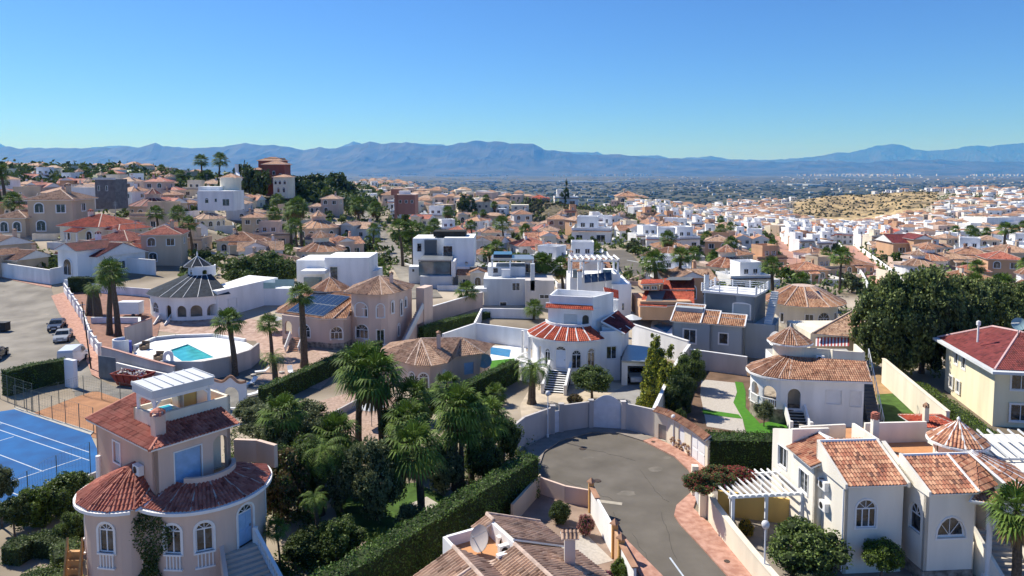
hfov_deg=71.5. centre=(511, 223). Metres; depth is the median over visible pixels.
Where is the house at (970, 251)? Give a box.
[949,239,982,258]
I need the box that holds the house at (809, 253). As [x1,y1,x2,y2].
[801,248,836,261]
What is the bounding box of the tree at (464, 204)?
[456,197,470,211]
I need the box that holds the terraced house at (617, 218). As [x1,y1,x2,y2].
[612,213,623,221]
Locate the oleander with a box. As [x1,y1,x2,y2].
[576,514,594,536]
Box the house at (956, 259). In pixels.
[937,248,973,268]
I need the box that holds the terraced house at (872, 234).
[862,229,880,247]
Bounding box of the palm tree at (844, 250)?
[828,246,853,293]
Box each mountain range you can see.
[0,140,1023,175]
[0,141,1023,162]
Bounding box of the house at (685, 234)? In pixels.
[674,225,700,245]
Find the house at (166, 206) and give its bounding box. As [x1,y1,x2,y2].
[127,201,184,227]
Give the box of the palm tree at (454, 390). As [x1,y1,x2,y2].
[430,380,489,490]
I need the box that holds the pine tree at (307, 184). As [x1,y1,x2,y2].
[295,179,316,195]
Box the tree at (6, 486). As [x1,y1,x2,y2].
[0,464,19,528]
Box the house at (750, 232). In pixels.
[747,228,764,236]
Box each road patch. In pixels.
[617,491,635,495]
[648,467,662,471]
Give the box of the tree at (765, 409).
[753,400,774,425]
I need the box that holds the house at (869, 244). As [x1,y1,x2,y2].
[866,241,875,250]
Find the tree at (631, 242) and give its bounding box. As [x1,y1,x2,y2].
[625,238,639,250]
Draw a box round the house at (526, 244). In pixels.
[508,229,553,254]
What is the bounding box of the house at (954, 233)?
[941,232,957,236]
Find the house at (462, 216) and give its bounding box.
[455,209,477,223]
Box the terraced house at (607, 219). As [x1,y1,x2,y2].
[599,215,612,230]
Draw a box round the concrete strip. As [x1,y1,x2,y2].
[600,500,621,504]
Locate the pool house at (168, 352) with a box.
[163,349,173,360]
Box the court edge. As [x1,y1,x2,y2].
[14,407,92,434]
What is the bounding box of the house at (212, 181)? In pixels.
[205,177,217,185]
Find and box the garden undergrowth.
[222,423,541,575]
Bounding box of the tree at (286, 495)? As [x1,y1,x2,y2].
[266,447,311,524]
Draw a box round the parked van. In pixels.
[57,344,87,366]
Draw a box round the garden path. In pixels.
[412,497,437,509]
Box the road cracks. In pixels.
[567,449,676,559]
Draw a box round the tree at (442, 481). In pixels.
[422,439,464,494]
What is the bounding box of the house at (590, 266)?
[560,250,610,282]
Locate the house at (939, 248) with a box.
[903,239,943,254]
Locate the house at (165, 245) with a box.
[129,219,189,265]
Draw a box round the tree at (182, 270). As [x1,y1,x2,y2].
[179,266,187,276]
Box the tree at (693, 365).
[676,349,706,387]
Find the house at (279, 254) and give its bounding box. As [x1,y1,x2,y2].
[238,240,300,260]
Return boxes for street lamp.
[545,391,549,436]
[671,414,674,445]
[761,520,769,563]
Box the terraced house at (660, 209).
[657,207,664,213]
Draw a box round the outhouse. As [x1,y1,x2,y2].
[898,402,952,442]
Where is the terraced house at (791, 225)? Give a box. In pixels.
[781,224,798,231]
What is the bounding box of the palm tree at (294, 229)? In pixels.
[284,216,305,246]
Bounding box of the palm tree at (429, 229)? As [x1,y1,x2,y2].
[421,226,433,234]
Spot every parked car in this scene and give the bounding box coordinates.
[0,346,8,359]
[46,318,66,331]
[52,328,73,342]
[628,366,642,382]
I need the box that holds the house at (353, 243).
[329,231,365,251]
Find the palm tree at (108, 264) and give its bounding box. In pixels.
[92,256,129,336]
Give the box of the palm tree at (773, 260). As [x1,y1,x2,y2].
[758,255,784,290]
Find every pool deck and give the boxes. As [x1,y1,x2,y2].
[484,341,526,359]
[651,320,672,334]
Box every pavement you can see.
[1,277,51,287]
[51,292,99,378]
[523,427,652,469]
[618,530,662,575]
[643,437,703,472]
[674,492,751,575]
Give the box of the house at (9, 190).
[0,188,12,196]
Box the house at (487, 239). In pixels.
[476,230,508,250]
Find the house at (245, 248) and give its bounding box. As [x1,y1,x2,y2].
[237,234,284,257]
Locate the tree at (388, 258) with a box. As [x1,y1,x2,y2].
[378,253,392,262]
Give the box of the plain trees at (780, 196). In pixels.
[414,181,1023,207]
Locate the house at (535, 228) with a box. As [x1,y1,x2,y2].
[523,222,560,233]
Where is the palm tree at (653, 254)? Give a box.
[638,248,671,278]
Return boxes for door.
[184,392,195,406]
[238,509,251,546]
[556,350,565,367]
[659,424,665,440]
[679,426,684,450]
[691,435,704,466]
[748,339,763,351]
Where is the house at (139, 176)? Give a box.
[129,173,148,179]
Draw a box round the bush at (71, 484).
[35,470,94,515]
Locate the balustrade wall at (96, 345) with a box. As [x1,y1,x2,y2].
[63,282,101,355]
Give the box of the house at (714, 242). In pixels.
[703,231,748,254]
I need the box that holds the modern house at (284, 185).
[273,174,295,197]
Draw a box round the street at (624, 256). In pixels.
[607,250,645,276]
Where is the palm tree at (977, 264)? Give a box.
[965,259,986,274]
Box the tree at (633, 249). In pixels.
[628,245,647,254]
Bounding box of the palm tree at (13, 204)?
[0,191,26,211]
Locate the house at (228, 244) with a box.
[214,228,277,254]
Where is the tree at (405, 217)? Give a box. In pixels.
[401,214,408,221]
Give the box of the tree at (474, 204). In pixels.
[456,193,476,207]
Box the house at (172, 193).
[163,187,197,210]
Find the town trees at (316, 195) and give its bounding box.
[0,157,778,238]
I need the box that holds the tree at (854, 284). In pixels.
[841,273,863,292]
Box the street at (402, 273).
[360,203,441,297]
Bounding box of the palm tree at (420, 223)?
[413,222,425,233]
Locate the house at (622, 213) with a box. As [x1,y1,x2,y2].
[617,211,633,219]
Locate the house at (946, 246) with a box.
[920,231,953,250]
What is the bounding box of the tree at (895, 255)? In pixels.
[891,251,900,260]
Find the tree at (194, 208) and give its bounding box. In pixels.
[191,205,199,212]
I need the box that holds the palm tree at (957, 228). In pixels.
[949,225,960,232]
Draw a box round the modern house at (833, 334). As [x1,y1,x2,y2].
[787,311,860,350]
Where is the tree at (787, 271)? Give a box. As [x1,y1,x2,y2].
[779,265,795,278]
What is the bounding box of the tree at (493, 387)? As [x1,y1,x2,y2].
[485,382,507,404]
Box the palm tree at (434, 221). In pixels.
[426,217,442,231]
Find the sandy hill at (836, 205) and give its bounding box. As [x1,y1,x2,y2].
[793,191,937,217]
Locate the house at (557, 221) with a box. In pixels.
[535,211,567,231]
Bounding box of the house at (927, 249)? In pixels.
[900,243,949,269]
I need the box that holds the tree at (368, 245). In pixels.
[364,240,372,251]
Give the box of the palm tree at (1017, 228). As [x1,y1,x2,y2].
[1010,225,1022,231]
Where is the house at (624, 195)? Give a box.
[613,189,648,201]
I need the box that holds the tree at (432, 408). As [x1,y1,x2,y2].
[410,387,441,419]
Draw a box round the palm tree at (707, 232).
[700,230,711,239]
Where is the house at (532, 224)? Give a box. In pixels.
[519,220,539,228]
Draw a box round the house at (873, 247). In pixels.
[870,245,875,253]
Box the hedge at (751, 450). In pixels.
[705,428,772,471]
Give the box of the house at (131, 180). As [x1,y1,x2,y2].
[121,174,143,187]
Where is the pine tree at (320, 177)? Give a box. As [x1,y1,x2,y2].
[314,172,336,188]
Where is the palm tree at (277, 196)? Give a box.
[270,193,285,206]
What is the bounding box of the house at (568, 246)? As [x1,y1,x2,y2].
[535,238,570,251]
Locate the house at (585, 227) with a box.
[571,215,611,241]
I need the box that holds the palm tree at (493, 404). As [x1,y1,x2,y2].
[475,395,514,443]
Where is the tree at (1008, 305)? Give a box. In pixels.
[966,277,1023,328]
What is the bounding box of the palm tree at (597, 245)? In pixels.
[594,241,604,254]
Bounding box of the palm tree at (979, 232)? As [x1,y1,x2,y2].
[969,229,980,236]
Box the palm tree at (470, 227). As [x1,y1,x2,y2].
[463,220,478,233]
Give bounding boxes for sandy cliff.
[825,208,922,220]
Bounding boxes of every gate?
[98,355,115,380]
[691,464,706,518]
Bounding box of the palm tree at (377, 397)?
[343,344,408,439]
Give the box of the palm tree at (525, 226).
[519,223,532,238]
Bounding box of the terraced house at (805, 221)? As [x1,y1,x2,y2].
[801,219,812,225]
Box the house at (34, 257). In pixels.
[0,242,50,277]
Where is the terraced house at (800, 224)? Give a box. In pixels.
[795,222,802,226]
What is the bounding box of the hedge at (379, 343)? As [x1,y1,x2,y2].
[346,340,382,363]
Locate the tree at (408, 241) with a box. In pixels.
[401,232,414,245]
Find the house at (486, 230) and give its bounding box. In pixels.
[475,223,515,248]
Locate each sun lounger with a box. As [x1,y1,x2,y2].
[247,376,257,386]
[247,390,257,396]
[287,365,292,372]
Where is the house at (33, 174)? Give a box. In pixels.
[20,171,48,180]
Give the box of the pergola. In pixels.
[716,468,803,540]
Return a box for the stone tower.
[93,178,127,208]
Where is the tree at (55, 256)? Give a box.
[48,253,57,259]
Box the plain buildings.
[346,174,1023,205]
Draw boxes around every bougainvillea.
[681,470,717,495]
[699,464,736,491]
[726,465,757,485]
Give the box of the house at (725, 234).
[709,231,741,243]
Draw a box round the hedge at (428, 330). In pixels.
[418,311,490,337]
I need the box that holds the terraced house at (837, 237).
[825,227,841,242]
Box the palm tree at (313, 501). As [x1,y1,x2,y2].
[298,485,328,530]
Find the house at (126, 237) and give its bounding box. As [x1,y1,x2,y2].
[89,221,140,243]
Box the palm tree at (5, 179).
[0,176,9,185]
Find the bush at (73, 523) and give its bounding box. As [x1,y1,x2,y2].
[51,511,84,547]
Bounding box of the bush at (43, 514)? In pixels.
[10,481,70,530]
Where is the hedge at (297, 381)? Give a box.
[257,351,348,403]
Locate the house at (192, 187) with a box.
[182,180,208,196]
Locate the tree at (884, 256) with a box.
[879,254,890,260]
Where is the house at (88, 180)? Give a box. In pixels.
[82,177,93,182]
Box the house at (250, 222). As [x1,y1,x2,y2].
[240,208,268,232]
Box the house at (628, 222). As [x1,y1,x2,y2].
[620,219,637,224]
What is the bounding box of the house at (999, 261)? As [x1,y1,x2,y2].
[955,246,1021,282]
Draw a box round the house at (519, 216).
[507,206,533,222]
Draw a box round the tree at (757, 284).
[751,282,769,293]
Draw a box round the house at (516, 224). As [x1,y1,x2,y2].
[494,223,520,227]
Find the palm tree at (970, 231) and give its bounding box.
[963,225,979,236]
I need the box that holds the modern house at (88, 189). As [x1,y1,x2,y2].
[71,182,95,208]
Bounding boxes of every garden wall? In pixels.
[2,233,59,240]
[47,241,63,248]
[95,208,128,212]
[185,210,198,216]
[210,249,227,255]
[210,375,246,408]
[214,222,234,233]
[282,219,311,226]
[405,262,487,266]
[437,285,465,290]
[554,279,565,287]
[627,272,645,285]
[774,278,779,286]
[806,274,843,285]
[876,268,946,278]
[889,263,955,270]
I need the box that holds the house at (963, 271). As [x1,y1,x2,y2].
[943,259,992,282]
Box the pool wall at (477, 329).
[442,308,538,348]
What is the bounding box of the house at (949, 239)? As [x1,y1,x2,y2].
[933,231,958,248]
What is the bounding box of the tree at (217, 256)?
[205,253,226,262]
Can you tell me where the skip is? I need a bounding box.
[110,367,155,385]
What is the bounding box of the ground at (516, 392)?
[0,176,1023,575]
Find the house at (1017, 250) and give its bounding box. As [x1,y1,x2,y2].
[965,240,1023,263]
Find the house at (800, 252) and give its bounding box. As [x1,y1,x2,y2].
[791,240,823,258]
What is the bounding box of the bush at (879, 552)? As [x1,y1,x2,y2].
[861,536,905,575]
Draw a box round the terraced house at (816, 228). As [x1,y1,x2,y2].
[812,226,821,231]
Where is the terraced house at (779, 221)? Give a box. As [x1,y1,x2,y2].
[771,219,783,224]
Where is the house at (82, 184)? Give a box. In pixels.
[72,179,87,186]
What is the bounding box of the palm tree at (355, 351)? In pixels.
[330,339,389,445]
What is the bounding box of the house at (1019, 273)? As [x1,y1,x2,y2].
[1005,267,1023,285]
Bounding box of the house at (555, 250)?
[521,244,565,274]
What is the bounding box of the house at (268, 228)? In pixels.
[254,220,294,244]
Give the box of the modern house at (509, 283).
[470,251,553,307]
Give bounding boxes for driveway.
[609,385,641,404]
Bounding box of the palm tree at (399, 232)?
[386,218,409,265]
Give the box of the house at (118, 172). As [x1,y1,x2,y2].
[104,168,126,173]
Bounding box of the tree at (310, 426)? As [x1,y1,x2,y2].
[298,416,350,447]
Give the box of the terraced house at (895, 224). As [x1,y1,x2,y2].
[890,221,900,227]
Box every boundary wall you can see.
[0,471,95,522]
[1,263,50,283]
[50,258,155,284]
[64,280,149,297]
[91,317,140,323]
[101,346,174,372]
[116,362,166,375]
[124,318,152,345]
[337,400,355,413]
[433,292,482,321]
[511,474,540,516]
[515,395,654,451]
[540,477,587,506]
[587,478,637,575]
[632,323,688,360]
[652,344,690,408]
[653,406,711,466]
[689,349,746,375]
[707,492,778,575]
[718,490,789,522]
[838,242,867,287]
[855,243,903,280]
[881,358,950,418]
[963,216,1023,223]
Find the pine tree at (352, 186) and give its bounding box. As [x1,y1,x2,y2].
[337,180,355,194]
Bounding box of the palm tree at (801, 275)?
[790,271,811,283]
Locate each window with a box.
[0,221,8,231]
[12,221,21,231]
[34,202,44,212]
[36,220,46,231]
[55,205,65,212]
[63,258,72,275]
[64,233,70,240]
[81,203,85,211]
[85,231,92,239]
[99,524,113,551]
[119,261,125,269]
[146,237,155,246]
[148,252,157,261]
[150,221,155,227]
[153,302,158,312]
[166,239,174,245]
[166,525,180,552]
[190,243,197,249]
[196,522,212,551]
[221,244,227,250]
[222,199,229,205]
[306,325,309,336]
[330,267,337,279]
[331,327,342,338]
[355,303,366,316]
[356,325,367,338]
[377,330,383,346]
[417,243,421,251]
[419,373,427,387]
[443,246,452,255]
[474,277,480,285]
[482,256,487,262]
[512,283,519,290]
[525,264,529,272]
[539,294,548,298]
[545,348,549,365]
[572,350,580,368]
[575,249,580,253]
[588,348,594,365]
[596,235,605,241]
[606,346,616,358]
[640,239,645,244]
[683,329,695,342]
[686,285,696,299]
[719,333,727,343]
[743,269,748,274]
[779,445,786,468]
[800,469,807,493]
[805,314,813,320]
[818,313,828,320]
[820,272,824,278]
[856,500,875,527]
[899,248,905,253]
[910,503,919,532]
[937,518,963,536]
[950,376,953,387]
[956,381,960,392]
[962,357,964,368]
[993,261,1000,268]
[1010,263,1017,268]
[1010,405,1023,420]
[1011,375,1023,389]
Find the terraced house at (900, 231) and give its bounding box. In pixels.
[893,227,904,233]
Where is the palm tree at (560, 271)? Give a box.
[547,255,567,288]
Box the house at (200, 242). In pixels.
[186,227,211,251]
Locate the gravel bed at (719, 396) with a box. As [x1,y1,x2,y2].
[700,380,745,432]
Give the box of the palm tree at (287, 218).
[281,202,301,246]
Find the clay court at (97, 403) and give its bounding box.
[35,392,119,437]
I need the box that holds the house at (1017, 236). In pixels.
[1006,232,1023,241]
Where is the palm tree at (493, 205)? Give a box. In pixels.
[491,201,498,212]
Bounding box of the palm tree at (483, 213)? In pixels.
[479,209,486,217]
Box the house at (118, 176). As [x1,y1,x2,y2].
[106,174,127,178]
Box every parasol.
[362,405,382,426]
[625,314,641,319]
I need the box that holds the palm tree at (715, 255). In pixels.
[706,253,717,261]
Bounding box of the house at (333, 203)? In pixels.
[308,191,343,216]
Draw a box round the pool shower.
[112,337,131,352]
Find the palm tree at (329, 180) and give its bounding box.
[324,178,333,185]
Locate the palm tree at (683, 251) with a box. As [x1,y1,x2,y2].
[669,246,692,267]
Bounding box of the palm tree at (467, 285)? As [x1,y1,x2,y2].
[454,280,479,300]
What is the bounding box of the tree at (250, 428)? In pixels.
[237,403,297,438]
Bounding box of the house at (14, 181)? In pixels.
[0,173,21,188]
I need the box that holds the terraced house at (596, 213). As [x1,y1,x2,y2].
[589,211,602,220]
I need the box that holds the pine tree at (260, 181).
[240,166,271,195]
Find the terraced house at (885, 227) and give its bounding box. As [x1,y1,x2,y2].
[880,226,889,232]
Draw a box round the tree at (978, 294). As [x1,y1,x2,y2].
[944,273,998,360]
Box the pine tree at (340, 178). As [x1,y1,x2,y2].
[325,171,349,189]
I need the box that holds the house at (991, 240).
[979,233,1001,245]
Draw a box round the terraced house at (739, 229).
[734,226,748,235]
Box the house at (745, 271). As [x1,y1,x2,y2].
[716,259,770,289]
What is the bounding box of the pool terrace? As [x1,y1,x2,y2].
[133,333,259,378]
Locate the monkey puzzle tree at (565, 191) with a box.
[560,178,569,203]
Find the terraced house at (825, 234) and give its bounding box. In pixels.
[818,231,833,246]
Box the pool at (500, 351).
[490,347,510,356]
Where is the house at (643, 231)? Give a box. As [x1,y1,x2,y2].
[628,224,656,245]
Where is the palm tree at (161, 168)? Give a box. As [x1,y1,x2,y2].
[157,163,166,172]
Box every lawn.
[333,482,445,540]
[876,393,913,421]
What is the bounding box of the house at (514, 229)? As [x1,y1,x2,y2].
[506,223,520,234]
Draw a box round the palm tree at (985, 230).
[980,227,991,235]
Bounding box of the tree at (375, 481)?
[346,434,407,522]
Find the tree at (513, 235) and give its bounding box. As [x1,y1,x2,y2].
[511,232,519,239]
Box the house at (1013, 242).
[1007,241,1023,244]
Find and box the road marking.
[670,557,683,575]
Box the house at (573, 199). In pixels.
[553,189,578,204]
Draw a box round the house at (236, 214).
[226,199,266,220]
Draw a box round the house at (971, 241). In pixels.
[954,236,991,248]
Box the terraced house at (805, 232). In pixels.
[788,230,807,248]
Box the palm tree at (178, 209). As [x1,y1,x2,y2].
[167,204,188,227]
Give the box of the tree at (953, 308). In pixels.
[877,263,979,377]
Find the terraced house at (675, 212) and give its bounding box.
[670,209,679,215]
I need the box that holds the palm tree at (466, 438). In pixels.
[439,404,485,488]
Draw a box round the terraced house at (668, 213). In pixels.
[664,210,681,216]
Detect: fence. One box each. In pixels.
[0,376,32,409]
[0,442,90,524]
[13,385,93,432]
[31,375,130,410]
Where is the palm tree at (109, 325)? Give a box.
[95,268,131,334]
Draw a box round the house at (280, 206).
[265,204,301,220]
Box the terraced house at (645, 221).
[640,216,654,223]
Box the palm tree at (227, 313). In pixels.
[208,307,249,376]
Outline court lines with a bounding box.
[0,422,89,494]
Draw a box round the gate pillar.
[64,358,77,387]
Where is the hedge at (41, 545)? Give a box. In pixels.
[0,529,83,567]
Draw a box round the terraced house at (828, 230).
[816,228,834,239]
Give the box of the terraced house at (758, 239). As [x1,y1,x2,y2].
[750,231,768,243]
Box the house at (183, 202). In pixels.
[161,194,187,208]
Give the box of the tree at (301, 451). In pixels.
[275,432,317,511]
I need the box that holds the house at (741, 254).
[734,244,754,259]
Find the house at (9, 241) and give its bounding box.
[0,228,35,249]
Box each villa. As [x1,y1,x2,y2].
[63,367,282,575]
[146,252,277,325]
[275,271,432,351]
[516,287,650,394]
[670,271,778,358]
[746,323,883,428]
[766,284,846,327]
[771,411,1023,575]
[933,318,1023,427]
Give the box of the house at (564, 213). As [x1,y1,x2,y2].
[546,210,567,219]
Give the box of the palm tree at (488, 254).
[481,244,493,261]
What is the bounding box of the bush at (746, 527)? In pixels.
[738,518,754,536]
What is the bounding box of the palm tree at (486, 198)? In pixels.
[482,194,489,200]
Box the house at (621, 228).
[613,220,642,238]
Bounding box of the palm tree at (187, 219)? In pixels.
[177,215,199,255]
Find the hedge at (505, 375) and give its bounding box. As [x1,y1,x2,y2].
[462,359,519,405]
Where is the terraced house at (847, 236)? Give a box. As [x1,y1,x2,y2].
[841,227,852,244]
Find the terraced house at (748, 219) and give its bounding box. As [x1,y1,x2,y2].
[740,217,751,221]
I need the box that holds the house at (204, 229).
[158,217,208,235]
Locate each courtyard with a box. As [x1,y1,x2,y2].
[73,292,159,348]
[75,368,269,420]
[159,315,329,365]
[257,347,331,388]
[317,393,394,444]
[520,382,631,447]
[521,494,639,575]
[562,535,612,564]
[696,480,974,575]
[870,368,891,397]
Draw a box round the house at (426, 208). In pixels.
[424,205,438,212]
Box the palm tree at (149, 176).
[145,173,157,179]
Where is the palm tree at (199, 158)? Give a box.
[193,154,208,172]
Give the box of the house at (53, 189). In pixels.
[40,180,65,194]
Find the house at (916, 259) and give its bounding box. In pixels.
[892,249,940,273]
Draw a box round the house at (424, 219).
[409,211,434,226]
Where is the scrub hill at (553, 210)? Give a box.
[532,202,615,221]
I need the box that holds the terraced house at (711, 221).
[705,219,714,223]
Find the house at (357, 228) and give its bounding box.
[341,217,380,239]
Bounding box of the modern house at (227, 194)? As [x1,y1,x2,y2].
[197,173,243,210]
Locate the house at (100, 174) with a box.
[94,172,105,180]
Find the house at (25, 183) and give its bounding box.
[20,178,38,186]
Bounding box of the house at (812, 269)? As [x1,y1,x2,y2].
[778,256,830,282]
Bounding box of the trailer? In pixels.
[118,300,148,316]
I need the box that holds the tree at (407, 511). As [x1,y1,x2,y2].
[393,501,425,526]
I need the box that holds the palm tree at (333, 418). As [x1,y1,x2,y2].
[308,409,361,466]
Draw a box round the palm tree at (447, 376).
[430,371,463,399]
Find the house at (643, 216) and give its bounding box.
[637,214,647,223]
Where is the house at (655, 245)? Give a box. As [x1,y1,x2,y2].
[649,232,694,254]
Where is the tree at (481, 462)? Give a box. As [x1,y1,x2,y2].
[464,438,503,478]
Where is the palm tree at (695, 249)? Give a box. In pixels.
[684,246,703,267]
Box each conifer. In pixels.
[635,363,663,407]
[642,333,658,381]
[645,334,666,387]
[656,343,681,411]
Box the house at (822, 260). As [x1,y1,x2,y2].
[805,254,845,275]
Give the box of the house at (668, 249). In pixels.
[639,239,692,265]
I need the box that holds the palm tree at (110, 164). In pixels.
[105,162,114,169]
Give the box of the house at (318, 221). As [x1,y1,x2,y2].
[296,210,340,237]
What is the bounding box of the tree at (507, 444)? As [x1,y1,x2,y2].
[490,416,524,462]
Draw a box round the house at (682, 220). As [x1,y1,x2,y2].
[677,218,689,225]
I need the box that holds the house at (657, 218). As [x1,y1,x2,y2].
[637,213,659,221]
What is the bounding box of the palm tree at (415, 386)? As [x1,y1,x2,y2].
[390,375,437,445]
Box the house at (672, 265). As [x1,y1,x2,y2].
[646,253,690,278]
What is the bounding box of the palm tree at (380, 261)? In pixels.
[378,257,388,266]
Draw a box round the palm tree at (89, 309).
[83,282,103,315]
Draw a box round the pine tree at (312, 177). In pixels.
[298,172,321,190]
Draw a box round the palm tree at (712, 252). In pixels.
[704,248,717,261]
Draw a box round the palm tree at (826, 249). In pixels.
[820,246,832,254]
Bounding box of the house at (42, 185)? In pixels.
[27,179,59,191]
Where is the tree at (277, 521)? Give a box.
[262,516,290,566]
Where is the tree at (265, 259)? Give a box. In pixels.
[249,249,289,276]
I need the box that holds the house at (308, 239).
[304,229,337,244]
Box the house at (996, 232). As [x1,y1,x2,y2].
[991,230,1008,238]
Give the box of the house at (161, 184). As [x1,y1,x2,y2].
[142,173,187,195]
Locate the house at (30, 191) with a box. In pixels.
[8,186,39,202]
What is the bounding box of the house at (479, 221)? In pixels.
[458,215,488,234]
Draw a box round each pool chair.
[139,341,149,349]
[153,351,163,360]
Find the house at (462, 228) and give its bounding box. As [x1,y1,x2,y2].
[446,219,475,233]
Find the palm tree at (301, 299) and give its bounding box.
[285,281,317,367]
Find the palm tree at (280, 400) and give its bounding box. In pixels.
[254,391,309,439]
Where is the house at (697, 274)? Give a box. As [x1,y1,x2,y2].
[648,260,719,303]
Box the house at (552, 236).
[521,227,560,242]
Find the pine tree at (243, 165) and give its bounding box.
[238,160,252,190]
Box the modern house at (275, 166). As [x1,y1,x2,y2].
[252,157,291,195]
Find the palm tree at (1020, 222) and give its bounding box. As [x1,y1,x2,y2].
[1018,220,1023,231]
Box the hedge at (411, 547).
[310,452,540,575]
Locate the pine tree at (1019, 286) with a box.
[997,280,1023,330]
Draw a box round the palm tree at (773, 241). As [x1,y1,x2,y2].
[768,238,778,246]
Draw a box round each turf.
[491,358,514,368]
[702,409,741,418]
[733,382,787,432]
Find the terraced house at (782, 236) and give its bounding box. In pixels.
[780,230,784,241]
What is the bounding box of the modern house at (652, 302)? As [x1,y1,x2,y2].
[632,277,693,319]
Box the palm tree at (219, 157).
[211,152,230,180]
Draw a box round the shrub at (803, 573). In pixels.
[795,570,817,575]
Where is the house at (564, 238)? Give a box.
[537,222,567,243]
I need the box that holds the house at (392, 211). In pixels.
[390,204,411,218]
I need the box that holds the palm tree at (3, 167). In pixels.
[0,163,11,201]
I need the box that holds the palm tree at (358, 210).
[349,195,370,220]
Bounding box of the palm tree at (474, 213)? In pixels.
[470,211,478,217]
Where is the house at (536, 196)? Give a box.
[532,193,549,201]
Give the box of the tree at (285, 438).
[252,419,307,462]
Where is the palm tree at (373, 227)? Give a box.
[366,222,382,249]
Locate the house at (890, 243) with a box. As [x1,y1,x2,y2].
[874,227,934,256]
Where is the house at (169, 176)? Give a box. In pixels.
[164,173,182,185]
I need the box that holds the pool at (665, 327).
[654,322,671,331]
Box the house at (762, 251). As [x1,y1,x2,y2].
[749,243,787,268]
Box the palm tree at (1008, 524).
[981,478,1023,575]
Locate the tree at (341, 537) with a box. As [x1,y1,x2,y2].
[314,513,368,561]
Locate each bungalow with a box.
[380,330,494,390]
[414,511,610,575]
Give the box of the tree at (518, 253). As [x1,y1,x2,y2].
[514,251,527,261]
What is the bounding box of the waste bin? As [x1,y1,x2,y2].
[0,321,10,330]
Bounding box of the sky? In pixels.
[0,0,1023,159]
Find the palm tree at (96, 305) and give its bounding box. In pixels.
[83,285,103,316]
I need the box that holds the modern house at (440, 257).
[409,230,475,288]
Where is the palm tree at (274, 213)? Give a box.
[266,206,283,221]
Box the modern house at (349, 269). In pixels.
[296,252,382,289]
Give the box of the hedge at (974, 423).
[913,380,1000,433]
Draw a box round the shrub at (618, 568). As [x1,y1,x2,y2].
[610,556,626,575]
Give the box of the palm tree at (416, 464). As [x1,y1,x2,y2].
[381,415,449,508]
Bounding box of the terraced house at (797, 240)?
[789,231,814,251]
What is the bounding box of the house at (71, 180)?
[56,175,85,186]
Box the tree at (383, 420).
[377,403,412,443]
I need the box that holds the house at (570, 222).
[563,212,577,235]
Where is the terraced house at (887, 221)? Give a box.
[883,219,892,223]
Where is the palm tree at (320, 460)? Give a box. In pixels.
[296,433,347,516]
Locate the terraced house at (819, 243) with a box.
[806,233,832,248]
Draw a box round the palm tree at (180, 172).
[175,169,185,178]
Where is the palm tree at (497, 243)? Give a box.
[488,239,505,261]
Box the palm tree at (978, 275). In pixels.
[964,271,984,281]
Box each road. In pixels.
[0,278,100,391]
[539,433,725,575]
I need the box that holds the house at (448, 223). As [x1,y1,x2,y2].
[432,218,454,232]
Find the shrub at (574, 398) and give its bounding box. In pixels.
[567,393,582,403]
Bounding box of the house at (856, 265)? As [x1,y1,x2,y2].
[838,255,875,272]
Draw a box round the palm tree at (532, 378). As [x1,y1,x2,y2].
[513,356,553,404]
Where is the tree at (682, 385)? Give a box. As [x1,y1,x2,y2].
[664,370,697,412]
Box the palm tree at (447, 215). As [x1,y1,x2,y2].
[441,205,454,218]
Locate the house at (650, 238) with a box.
[646,226,679,246]
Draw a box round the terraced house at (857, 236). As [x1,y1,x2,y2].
[853,229,866,245]
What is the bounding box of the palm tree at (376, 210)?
[367,200,384,219]
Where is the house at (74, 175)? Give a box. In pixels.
[51,173,79,179]
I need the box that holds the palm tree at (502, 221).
[492,214,513,235]
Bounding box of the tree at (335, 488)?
[313,443,362,512]
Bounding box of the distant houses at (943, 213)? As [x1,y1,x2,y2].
[5,161,1023,236]
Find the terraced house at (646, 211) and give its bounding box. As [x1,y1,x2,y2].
[636,207,653,219]
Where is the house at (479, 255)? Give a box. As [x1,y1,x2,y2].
[476,238,506,264]
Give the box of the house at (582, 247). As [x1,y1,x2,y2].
[566,240,609,259]
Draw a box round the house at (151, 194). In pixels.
[128,188,181,212]
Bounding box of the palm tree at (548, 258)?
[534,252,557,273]
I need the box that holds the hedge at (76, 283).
[67,276,107,292]
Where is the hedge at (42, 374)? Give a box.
[0,356,65,396]
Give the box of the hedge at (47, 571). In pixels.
[20,560,66,575]
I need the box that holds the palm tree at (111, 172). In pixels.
[106,169,117,173]
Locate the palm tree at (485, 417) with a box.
[441,385,493,483]
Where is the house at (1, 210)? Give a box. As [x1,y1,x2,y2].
[0,201,3,214]
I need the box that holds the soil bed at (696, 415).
[666,363,766,432]
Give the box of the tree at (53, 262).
[48,256,57,268]
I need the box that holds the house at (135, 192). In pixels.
[108,182,148,209]
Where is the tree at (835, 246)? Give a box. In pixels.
[831,244,839,249]
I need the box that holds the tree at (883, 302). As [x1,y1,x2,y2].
[846,272,945,374]
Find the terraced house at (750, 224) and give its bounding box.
[744,222,763,229]
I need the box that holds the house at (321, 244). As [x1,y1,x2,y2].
[293,230,346,257]
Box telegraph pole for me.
[80,302,91,368]
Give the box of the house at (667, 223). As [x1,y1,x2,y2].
[657,218,678,225]
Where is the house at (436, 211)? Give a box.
[420,206,446,222]
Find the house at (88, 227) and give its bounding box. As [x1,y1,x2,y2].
[55,204,152,242]
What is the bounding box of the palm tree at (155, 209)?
[145,205,166,226]
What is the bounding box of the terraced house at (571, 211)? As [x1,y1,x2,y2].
[563,204,576,216]
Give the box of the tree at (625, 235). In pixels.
[622,229,631,239]
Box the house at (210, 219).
[195,211,225,229]
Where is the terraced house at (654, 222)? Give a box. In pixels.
[646,218,660,224]
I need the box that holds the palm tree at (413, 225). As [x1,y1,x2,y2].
[400,219,422,264]
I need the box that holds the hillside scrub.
[524,191,938,221]

